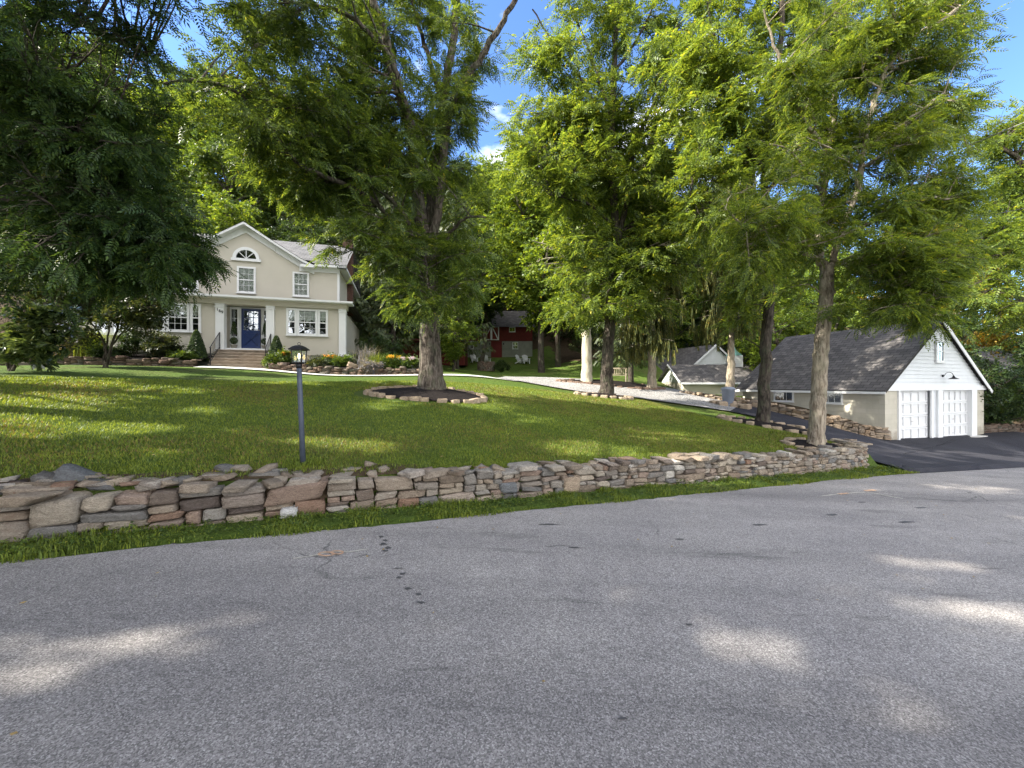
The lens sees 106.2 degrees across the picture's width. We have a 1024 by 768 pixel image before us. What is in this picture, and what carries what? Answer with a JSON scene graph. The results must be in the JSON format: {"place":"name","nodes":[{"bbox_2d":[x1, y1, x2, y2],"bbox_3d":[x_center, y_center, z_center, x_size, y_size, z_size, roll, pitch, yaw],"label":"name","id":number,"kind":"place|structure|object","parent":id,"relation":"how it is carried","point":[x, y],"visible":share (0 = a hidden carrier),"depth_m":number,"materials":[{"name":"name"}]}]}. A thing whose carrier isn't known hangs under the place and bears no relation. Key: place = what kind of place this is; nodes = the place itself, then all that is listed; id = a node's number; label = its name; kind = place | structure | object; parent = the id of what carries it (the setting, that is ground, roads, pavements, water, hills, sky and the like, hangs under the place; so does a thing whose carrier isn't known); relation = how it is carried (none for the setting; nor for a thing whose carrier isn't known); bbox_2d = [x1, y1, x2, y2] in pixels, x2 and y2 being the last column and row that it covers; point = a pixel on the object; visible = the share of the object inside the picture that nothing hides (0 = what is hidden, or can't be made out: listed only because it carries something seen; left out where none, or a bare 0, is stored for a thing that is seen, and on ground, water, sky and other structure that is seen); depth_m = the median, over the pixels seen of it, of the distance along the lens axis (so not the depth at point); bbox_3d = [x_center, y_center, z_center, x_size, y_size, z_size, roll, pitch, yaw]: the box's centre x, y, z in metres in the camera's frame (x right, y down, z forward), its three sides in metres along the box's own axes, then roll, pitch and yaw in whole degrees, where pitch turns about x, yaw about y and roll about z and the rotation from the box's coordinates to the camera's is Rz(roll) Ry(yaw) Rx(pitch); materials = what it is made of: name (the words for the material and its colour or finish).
{"place":"outdoors","nodes":[
{"label":"outdoors","id":0,"kind":"place"},
{"bbox_2d":[55,354,418,368],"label":"planting soil","id":1,"kind":"structure","parent":0,"point":[140,356],"depth_m":17.73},
{"bbox_2d":[66,324,120,356],"bbox_3d":[-18.077,-1.859,16.583,2.830,1.540,2.908,0,0,-1],"label":"shrub","id":2,"kind":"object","parent":1,"relation":"on","point":[80,351],"depth_m":16.23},
{"bbox_2d":[84,341,134,357],"bbox_3d":[-17.490,-1.389,16.617,1.467,1.041,1.482,0,0,-2],"label":"shrub","id":3,"kind":"object","parent":1,"relation":"on","point":[98,351],"visible":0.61,"depth_m":16.26,"materials":[{"name":"green plant"}]},
{"bbox_2d":[116,331,145,355],"bbox_3d":[-16.867,-1.757,17.188,1.548,1.603,1.447,0,0,-26],"label":"crepe shrub","id":4,"kind":"object","parent":1,"relation":"on","point":[129,339],"visible":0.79,"depth_m":16.93,"materials":[{"name":"green plant"}]},
{"bbox_2d":[139,330,187,357],"bbox_3d":[-15.710,-1.687,17.304,1.667,1.504,1.630,0,0,-9],"label":"azalea bush","id":5,"kind":"object","parent":1,"relation":"on","point":[170,342],"visible":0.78,"depth_m":17.17,"materials":[{"name":"green plant"}]},
{"bbox_2d":[165,348,198,364],"bbox_3d":[-14.804,-1.226,17.358,1.384,0.789,1.363,0,0,21],"label":"shrub","id":6,"kind":"object","parent":1,"relation":"on","point":[183,355],"visible":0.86,"depth_m":17.07,"materials":[{"name":"green plant"}]},
{"bbox_2d":[186,330,208,361],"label":"arborvitae","id":7,"kind":"object","parent":1,"relation":"on","point":[196,344],"visible":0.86,"depth_m":17.64,"materials":[{"name":"green plant"}]},
{"bbox_2d":[261,351,289,368],"bbox_3d":[-11.001,-1.045,17.968,1.389,0.954,1.235,0,0,-3],"label":"shrub","id":8,"kind":"object","parent":1,"relation":"on","point":[273,358],"visible":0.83,"depth_m":17.76,"materials":[{"name":"green plant"}]},
{"bbox_2d":[329,351,358,366],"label":"green shrub","id":9,"kind":"object","parent":1,"relation":"on","point":[344,360],"visible":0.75,"depth_m":18.41,"materials":[{"name":"green plant"}]},
{"bbox_2d":[349,342,379,364],"bbox_3d":[-7.059,-1.435,18.806,2.555,1.388,2.402,0,0,-14],"label":"tall perennial","id":10,"kind":"object","parent":1,"relation":"on","point":[366,354],"visible":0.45,"depth_m":18.57,"materials":[{"name":"beige plant"}]},
{"bbox_2d":[357,357,385,373],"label":"silver shrub","id":11,"kind":"object","parent":1,"relation":"on","point":[365,365],"visible":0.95,"depth_m":17.71,"materials":[{"name":"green plant"}]},
{"bbox_2d":[381,353,402,371],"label":"flower clump","id":12,"kind":"object","parent":1,"relation":"on","point":[392,361],"visible":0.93,"depth_m":18.16,"materials":[{"name":"green plant"}]},
{"bbox_2d":[397,353,418,370],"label":"flower clump","id":13,"kind":"object","parent":1,"relation":"on","point":[409,361],"visible":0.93,"depth_m":18.13,"materials":[{"name":"green plant"}]},
{"bbox_2d":[0,467,1023,767],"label":"road","id":14,"kind":"structure","parent":0,"point":[524,639],"depth_m":2.46,"materials":[{"name":"asphalt"}]},
{"bbox_2d":[172,502,925,718],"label":"tar spots","id":15,"kind":"object","parent":14,"relation":"on","point":[407,588],"visible":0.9,"depth_m":3.88,"materials":[{"name":"asphalt"}]},
{"bbox_2d":[0,208,1023,560],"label":"ground","id":16,"kind":"structure","parent":0,"point":[570,364],"depth_m":7.98,"materials":[{"name":"plant"}]},
{"bbox_2d":[0,291,89,371],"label":"magnolia shrub","id":17,"kind":"object","parent":16,"relation":"on","point":[38,341],"visible":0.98,"depth_m":11.38,"materials":[{"name":"green plant"}]},
{"bbox_2d":[26,23,147,123],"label":"broadleaf tree","id":18,"kind":"object","parent":16,"relation":"on","point":[70,46],"visible":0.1,"depth_m":38.09,"materials":[{"name":"green plant"}]},
{"bbox_2d":[0,266,178,367],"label":"ornamental tree","id":19,"kind":"object","parent":16,"relation":"on","point":[147,317],"visible":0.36,"depth_m":14.11,"materials":[{"name":"green plant"}]},
{"bbox_2d":[0,355,201,366],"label":"bed wall","id":20,"kind":"structure","parent":16,"relation":"on","point":[127,360],"depth_m":16.29,"materials":[{"name":"stone"}]},
{"bbox_2d":[0,0,248,330],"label":"walnut tree","id":21,"kind":"object","parent":16,"relation":"on","point":[102,225],"visible":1,"depth_m":6.27,"materials":[{"name":"green plant"}]},
{"bbox_2d":[89,71,231,222],"bbox_3d":[-32.623,-19.042,35.693,12.344,19.320,10.452,0,0,-45],"label":"broadleaf tree","id":22,"kind":"object","parent":16,"relation":"on","point":[172,137],"visible":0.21,"depth_m":34.59,"materials":[{"name":"green plant"}]},
{"bbox_2d":[135,69,225,186],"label":"broadleaf tree","id":23,"kind":"object","parent":16,"relation":"on","point":[189,84],"visible":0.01,"depth_m":45.69,"materials":[{"name":"green plant"}]},
{"bbox_2d":[150,47,235,135],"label":"broadleaf tree","id":24,"kind":"object","parent":16,"relation":"on","point":[195,71],"visible":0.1,"depth_m":56.15,"materials":[{"name":"green plant"}]},
{"bbox_2d":[0,464,418,487],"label":"soil bank","id":25,"kind":"structure","parent":16,"relation":"on","point":[393,471],"depth_m":4.67,"materials":[{"name":"soil"}]},
{"bbox_2d":[66,221,365,364],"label":"house","id":26,"kind":"structure","parent":16,"relation":"on","point":[286,296],"depth_m":19.66,"materials":[{"name":"beige paint"}]},
{"bbox_2d":[166,303,189,332],"bbox_3d":[-15.801,-3.143,18.187,0.980,1.395,0.085,0,0,-16],"label":"window","id":27,"kind":"structure","parent":26,"relation":"in","point":[181,323],"depth_m":18.23,"materials":[{"name":"glass"}]},
{"bbox_2d":[189,303,201,332],"bbox_3d":[-15.122,-3.143,18.382,0.490,1.395,0.085,0,0,-16],"label":"window","id":28,"kind":"structure","parent":26,"relation":"in","point":[195,317],"depth_m":18.40,"materials":[{"name":"white paint"}]},
{"bbox_2d":[236,266,255,293],"bbox_3d":[-13.517,-5.282,19.570,0.890,1.375,0.085,0,0,-16],"label":"window","id":29,"kind":"structure","parent":26,"relation":"in","point":[244,286],"depth_m":19.59,"materials":[{"name":"white paint"}]},
{"bbox_2d":[231,247,260,261],"bbox_3d":[-13.523,-6.606,19.571,1.320,0.712,0.080,0,0,-16],"label":"window","id":30,"kind":"structure","parent":26,"relation":"in","point":[248,254],"depth_m":19.57,"materials":[{"name":"white paint"}]},
{"bbox_2d":[241,308,260,348],"bbox_3d":[-13.249,-2.790,19.517,0.840,2.040,0.172,0,0,-16],"label":"front door","id":31,"kind":"structure","parent":26,"relation":"in","point":[250,318],"depth_m":19.54,"materials":[{"name":"blue paint"}]},
{"bbox_2d":[285,308,296,335],"bbox_3d":[-11.187,-3.143,19.510,0.540,1.395,0.085,0,0,-16],"label":"window","id":32,"kind":"structure","parent":26,"relation":"in","point":[291,313],"depth_m":19.53,"materials":[{"name":"white paint"}]},
{"bbox_2d":[292,272,309,297],"bbox_3d":[-11.120,-5.232,20.258,0.840,1.315,0.085,0,0,-16],"label":"window","id":33,"kind":"structure","parent":26,"relation":"in","point":[300,279],"depth_m":20.28,"materials":[{"name":"white paint"}]},
{"bbox_2d":[297,309,317,336],"bbox_3d":[-10.490,-3.143,19.710,1.010,1.395,0.085,0,0,-16],"label":"window","id":34,"kind":"structure","parent":26,"relation":"in","point":[307,319],"depth_m":19.74,"materials":[{"name":"glass"}]},
{"bbox_2d":[317,310,328,336],"bbox_3d":[-9.792,-3.143,19.910,0.540,1.395,0.085,0,0,-16],"label":"window","id":35,"kind":"structure","parent":26,"relation":"in","point":[322,314],"depth_m":19.93,"materials":[{"name":"white paint"}]},
{"bbox_2d":[172,183,272,239],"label":"broadleaf tree","id":36,"kind":"object","parent":16,"relation":"on","point":[225,205],"visible":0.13,"depth_m":26.97,"materials":[{"name":"green plant"}]},
{"bbox_2d":[168,129,289,233],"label":"broadleaf tree","id":37,"kind":"object","parent":16,"relation":"on","point":[207,155],"visible":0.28,"depth_m":31.45,"materials":[{"name":"green plant"}]},
{"bbox_2d":[207,349,267,368],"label":"front steps","id":38,"kind":"structure","parent":16,"relation":"on","point":[238,358],"depth_m":18.07,"materials":[{"name":"stone"}]},
{"bbox_2d":[199,102,313,239],"bbox_3d":[-23.479,-18.794,38.542,12.344,19.320,10.452,0,0,23],"label":"broadleaf tree","id":39,"kind":"object","parent":16,"relation":"on","point":[220,177],"visible":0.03,"depth_m":37.04,"materials":[{"name":"green plant"}]},
{"bbox_2d":[259,201,336,244],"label":"broadleaf tree","id":40,"kind":"object","parent":16,"relation":"on","point":[288,234],"visible":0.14,"depth_m":29.60,"materials":[{"name":"green plant"}]},
{"bbox_2d":[288,342,309,463],"bbox_3d":[-2.878,0.309,5.200,0.195,1.748,0.195,0,0,0],"label":"lamp post","id":41,"kind":"object","parent":16,"relation":"on","point":[295,356],"visible":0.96,"depth_m":5.17,"materials":[{"name":"metal"}]},
{"bbox_2d":[268,362,418,374],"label":"bed wall","id":42,"kind":"structure","parent":16,"relation":"on","point":[285,366],"depth_m":17.72,"materials":[{"name":"stone"}]},
{"bbox_2d":[198,366,514,380],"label":"walkway path","id":43,"kind":"structure","parent":16,"relation":"on","point":[331,374],"depth_m":17.15,"materials":[{"name":"concrete"}]},
{"bbox_2d":[342,242,377,338],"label":"spruce tree","id":44,"kind":"object","parent":16,"relation":"on","point":[364,296],"visible":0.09,"depth_m":29.92,"materials":[{"name":"green plant"}]},
{"bbox_2d":[352,334,405,360],"bbox_3d":[-7.813,-1.513,22.575,3.478,2.759,3.024,0,0,31],"label":"bush","id":45,"kind":"object","parent":16,"relation":"on","point":[378,338],"visible":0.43,"depth_m":22.17,"materials":[{"name":"green plant"}]},
{"bbox_2d":[353,193,408,342],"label":"spruce tree","id":46,"kind":"object","parent":16,"relation":"on","point":[361,303],"visible":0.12,"depth_m":30.11,"materials":[{"name":"green plant"}]},
{"bbox_2d":[354,187,419,352],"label":"spruce tree","id":47,"kind":"object","parent":16,"relation":"on","point":[373,329],"visible":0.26,"depth_m":26.58,"materials":[{"name":"green plant"}]},
{"bbox_2d":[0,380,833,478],"bbox_3d":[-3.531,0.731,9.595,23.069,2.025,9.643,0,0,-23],"label":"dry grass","id":48,"kind":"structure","parent":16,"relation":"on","point":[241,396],"depth_m":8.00,"materials":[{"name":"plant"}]},
{"bbox_2d":[0,375,835,479],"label":"lawn grass","id":49,"kind":"structure","parent":16,"relation":"on","point":[8,379],"depth_m":7.77,"materials":[{"name":"plant"}]},
{"bbox_2d":[372,387,480,401],"bbox_3d":[-2.445,0.286,11.083,3.314,0.401,2.007,0,0,0],"label":"mulch bed","id":50,"kind":"object","parent":16,"relation":"on","point":[448,394],"visible":0.78,"depth_m":10.68,"materials":[{"name":"soil"}]},
{"bbox_2d":[159,0,517,389],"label":"walnut tree","id":51,"kind":"object","parent":50,"relation":"on","point":[312,152],"visible":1,"depth_m":9.70,"materials":[{"name":"green plant"}]},
{"bbox_2d":[402,338,467,365],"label":"bush","id":52,"kind":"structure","parent":16,"relation":"on","point":[463,360],"depth_m":40.00,"materials":[{"name":"plant"}]},
{"bbox_2d":[0,438,872,542],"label":"dry stone wall","id":53,"kind":"structure","parent":16,"relation":"on","point":[41,503],"depth_m":4.71,"materials":[{"name":"stone"}]},
{"bbox_2d":[52,463,101,481],"bbox_3d":[-4.646,1.039,4.101,0.368,0.394,0.207,0,0,-26],"label":"boulder","id":54,"kind":"object","parent":53,"relation":"on","point":[68,472],"visible":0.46,"depth_m":4.03,"materials":[{"name":"grey stone"}]},
{"bbox_2d":[75,448,795,485],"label":"wall top grass","id":55,"kind":"structure","parent":53,"relation":"on","point":[298,463],"depth_m":5.14,"materials":[{"name":"plant"}]},
{"bbox_2d":[417,184,495,369],"bbox_3d":[-4.588,-8.755,29.988,6.673,17.104,6.334,0,0,5],"label":"spruce tree","id":56,"kind":"object","parent":16,"relation":"on","point":[458,317],"visible":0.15,"depth_m":29.83,"materials":[{"name":"green plant"}]},
{"bbox_2d":[0,464,919,563],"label":"verge grass","id":57,"kind":"structure","parent":16,"relation":"on","point":[21,556],"depth_m":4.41,"materials":[{"name":"plant"}]},
{"bbox_2d":[438,296,487,370],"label":"young tree","id":58,"kind":"object","parent":16,"relation":"on","point":[451,349],"visible":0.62,"depth_m":26.95,"materials":[{"name":"green plant"}]},
{"bbox_2d":[442,149,531,290],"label":"maple tree","id":59,"kind":"object","parent":16,"relation":"on","point":[487,168],"visible":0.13,"depth_m":47.14,"materials":[{"name":"green plant"}]},
{"bbox_2d":[461,218,517,360],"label":"tree","id":60,"kind":"object","parent":16,"relation":"on","point":[497,305],"visible":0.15,"depth_m":42.03,"materials":[{"name":"green plant"}]},
{"bbox_2d":[459,311,534,356],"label":"barn","id":61,"kind":"structure","parent":16,"relation":"on","point":[508,335],"depth_m":45.00,"materials":[{"name":"paint"}]},
{"bbox_2d":[465,143,598,372],"bbox_3d":[3.129,-10.284,32.968,13.331,20.866,11.288,0,0,27],"label":"maple tree","id":62,"kind":"object","parent":16,"relation":"on","point":[520,239],"visible":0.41,"depth_m":32.08,"materials":[{"name":"green plant"}]},
{"bbox_2d":[500,203,604,366],"bbox_3d":[4.334,-10.299,38.674,10.452,19.320,12.344,0,0,-32],"label":"maple tree","id":63,"kind":"object","parent":16,"relation":"on","point":[558,350],"visible":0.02,"depth_m":37.35,"materials":[{"name":"green plant"}]},
{"bbox_2d":[567,313,603,352],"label":"spruce tree","id":64,"kind":"object","parent":16,"relation":"on","point":[578,350],"visible":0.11,"depth_m":39.55,"materials":[{"name":"green plant"}]},
{"bbox_2d":[581,393,622,397],"bbox_3d":[3.937,0.515,16.621,2.308,0.279,1.406,0,0,0],"label":"mulch bed","id":65,"kind":"object","parent":16,"relation":"on","point":[600,394],"visible":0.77,"depth_m":16.30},
{"bbox_2d":[485,0,744,393],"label":"walnut tree","id":66,"kind":"object","parent":65,"relation":"on","point":[639,264],"visible":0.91,"depth_m":15.94,"materials":[{"name":"green plant"}]},
{"bbox_2d":[204,200,1023,399],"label":"undergrowth","id":67,"kind":"object","parent":16,"relation":"on","point":[686,346],"visible":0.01,"depth_m":48.17,"materials":[{"name":"green plant"}]},
{"bbox_2d":[497,376,735,410],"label":"gravel drive","id":68,"kind":"structure","parent":16,"relation":"on","point":[672,395],"depth_m":20.01,"materials":[{"name":"gravel"}]},
{"bbox_2d":[566,379,646,386],"bbox_3d":[5.604,0.023,21.959,5.802,0.617,1.923,0,0,0],"label":"mulch bed","id":69,"kind":"object","parent":68,"relation":"on","point":[621,383],"visible":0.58,"depth_m":21.57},
{"bbox_2d":[515,164,639,381],"bbox_3d":[4.590,-6.870,21.905,8.830,14.459,5.354,0,0,-19],"label":"sycamore tree","id":70,"kind":"object","parent":69,"relation":"on","point":[586,373],"visible":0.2,"depth_m":21.36,"materials":[{"name":"green plant"}]},
{"bbox_2d":[616,137,686,387],"bbox_3d":[7.773,-6.580,21.471,3.851,14.298,4.436,0,0,0],"label":"spruce tree","id":71,"kind":"object","parent":69,"relation":"on","point":[642,344],"visible":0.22,"depth_m":21.03,"materials":[{"name":"green plant"}]},
{"bbox_2d":[591,218,665,381],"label":"spruce tree","id":72,"kind":"object","parent":16,"relation":"on","point":[617,341],"visible":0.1,"depth_m":26.92,"materials":[{"name":"green plant"}]},
{"bbox_2d":[659,278,703,350],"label":"broadleaf tree","id":73,"kind":"object","parent":16,"relation":"on","point":[689,310],"visible":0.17,"depth_m":38.71,"materials":[{"name":"green plant"}]},
{"bbox_2d":[656,344,726,370],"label":"outbuilding","id":74,"kind":"structure","parent":16,"relation":"on","point":[693,355],"depth_m":34.22,"materials":[{"name":"white"}]},
{"bbox_2d":[664,258,729,346],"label":"broadleaf tree","id":75,"kind":"object","parent":16,"relation":"on","point":[696,323],"visible":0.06,"depth_m":41.20,"materials":[{"name":"green plant"}]},
{"bbox_2d":[657,346,753,395],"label":"shed","id":76,"kind":"structure","parent":16,"relation":"on","point":[707,378],"depth_m":27.06,"materials":[{"name":"white"}]},
{"bbox_2d":[720,387,736,403],"bbox_3d":[10.846,0.586,19.300,0.662,0.900,0.662,0,0,45],"label":"trash bin","id":77,"kind":"object","parent":16,"relation":"on","point":[728,394],"visible":0.84,"depth_m":19.07,"materials":[{"name":"plastic"}]},
{"bbox_2d":[688,248,786,354],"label":"broadleaf tree","id":78,"kind":"object","parent":16,"relation":"on","point":[699,304],"visible":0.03,"depth_m":36.94,"materials":[{"name":"green plant"}]},
{"bbox_2d":[732,417,806,432],"bbox_3d":[9.143,1.488,13.834,3.025,0.513,1.699,0,0,18],"label":"mulch bed","id":79,"kind":"object","parent":16,"relation":"on","point":[761,423],"visible":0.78,"depth_m":13.50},
{"bbox_2d":[645,0,853,422],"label":"walnut tree","id":80,"kind":"object","parent":79,"relation":"on","point":[714,67],"visible":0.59,"depth_m":12.98,"materials":[{"name":"green plant"}]},
{"bbox_2d":[722,269,837,370],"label":"broadleaf tree","id":81,"kind":"object","parent":16,"relation":"on","point":[800,321],"visible":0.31,"depth_m":26.51,"materials":[{"name":"green plant"}]},
{"bbox_2d":[679,391,891,440],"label":"retaining wall","id":82,"kind":"structure","parent":16,"relation":"on","point":[867,430],"depth_m":16.20,"materials":[{"name":"beige stone"}]},
{"bbox_2d":[788,439,837,447],"bbox_3d":[7.524,1.515,9.565,1.495,0.197,0.905,0,0,-22],"label":"mulch bed","id":83,"kind":"object","parent":16,"relation":"on","point":[804,443],"visible":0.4,"depth_m":9.52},
{"bbox_2d":[703,0,1023,445],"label":"walnut tree","id":84,"kind":"object","parent":83,"relation":"on","point":[916,271],"visible":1,"depth_m":8.49,"materials":[{"name":"green plant"}]},
{"bbox_2d":[756,256,889,338],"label":"broadleaf tree","id":85,"kind":"object","parent":16,"relation":"on","point":[814,292],"visible":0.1,"depth_m":29.15,"materials":[{"name":"green plant"}]},
{"bbox_2d":[784,215,880,329],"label":"broadleaf tree","id":86,"kind":"object","parent":16,"relation":"on","point":[840,255],"visible":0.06,"depth_m":38.19,"materials":[{"name":"green plant"}]},
{"bbox_2d":[735,320,992,439],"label":"garage","id":87,"kind":"structure","parent":16,"relation":"on","point":[899,387],"depth_m":16.78,"materials":[{"name":"white"}]},
{"bbox_2d":[772,392,794,402],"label":"window","id":88,"kind":"structure","parent":87,"relation":"in","point":[777,396],"depth_m":18.94,"materials":[{"name":"white paint"}]},
{"bbox_2d":[826,393,843,404],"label":"window","id":89,"kind":"structure","parent":87,"relation":"in","point":[832,398],"depth_m":16.82,"materials":[{"name":"white paint"}]},
{"bbox_2d":[901,390,927,437],"bbox_3d":[16.608,1.296,16.003,2.260,2.048,0.110,0,0,-20],"label":"garage door","id":90,"kind":"structure","parent":87,"relation":"in","point":[914,407],"depth_m":16.08,"materials":[{"name":"white paint"}]},
{"bbox_2d":[935,340,944,362],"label":"window","id":91,"kind":"structure","parent":87,"relation":"in","point":[939,351],"depth_m":16.41,"materials":[{"name":"white paint"}]},
{"bbox_2d":[943,390,966,435],"bbox_3d":[19.540,1.296,17.071,2.340,2.048,0.110,0,0,-20],"label":"garage door","id":92,"kind":"structure","parent":87,"relation":"in","point":[954,401],"depth_m":17.13,"materials":[{"name":"white paint"}]},
{"bbox_2d":[843,292,1002,363],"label":"broadleaf tree","id":93,"kind":"object","parent":16,"relation":"on","point":[972,327],"visible":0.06,"depth_m":23.98,"materials":[{"name":"green plant"}]},
{"bbox_2d":[857,232,1022,369],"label":"broadleaf tree","id":94,"kind":"object","parent":16,"relation":"on","point":[993,339],"visible":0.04,"depth_m":27.67,"materials":[{"name":"green plant"}]},
{"bbox_2d":[931,95,1023,349],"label":"walnut tree","id":95,"kind":"object","parent":16,"relation":"on","point":[1011,227],"visible":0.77,"depth_m":13.65,"materials":[{"name":"green plant"}]},
{"bbox_2d":[968,353,1023,426],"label":"bush","id":96,"kind":"object","parent":16,"relation":"on","point":[1000,395],"visible":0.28,"depth_m":18.07,"materials":[{"name":"green plant"}]},
{"bbox_2d":[972,346,1021,372],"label":"neighbour house","id":97,"kind":"structure","parent":16,"relation":"on","point":[1002,359],"depth_m":35.76,"materials":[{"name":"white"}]},
{"bbox_2d":[984,368,1023,423],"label":"bush","id":98,"kind":"object","parent":16,"relation":"on","point":[1017,402],"visible":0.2,"depth_m":18.89,"materials":[{"name":"green plant"}]},
{"bbox_2d":[984,423,1023,432],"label":"stone wall","id":99,"kind":"structure","parent":16,"relation":"on","point":[1005,427],"depth_m":18.16,"materials":[{"name":"stone"}]},
{"bbox_2d":[992,301,1023,373],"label":"broadleaf tree","id":100,"kind":"object","parent":16,"relation":"on","point":[1019,349],"visible":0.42,"depth_m":25.49,"materials":[{"name":"green plant"}]},
{"bbox_2d":[0,0,1023,332],"label":"sky","id":101,"kind":"structure","parent":0,"point":[1011,62],"materials":[{"name":"blue"}]},
{"bbox_2d":[691,392,862,424],"bbox_3d":[12.535,1.102,18.991,1.864,1.449,8.596,0,0,-39],"label":"planting bed","id":102,"kind":"object","parent":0,"point":[797,407],"visible":0.37,"depth_m":18.32,"materials":[{"name":"soil"}]},
{"bbox_2d":[688,153,764,400],"bbox_3d":[11.610,-5.471,20.395,3.966,13.705,4.404,0,0,32],"label":"spruce tree","id":103,"kind":"object","parent":102,"relation":"on","point":[713,317],"visible":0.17,"depth_m":20.34,"materials":[{"name":"green plant"}]},
{"bbox_2d":[726,407,1023,473],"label":"driveway","id":104,"kind":"structure","parent":0,"point":[997,450],"depth_m":13.39,"materials":[{"name":"asphalt"}]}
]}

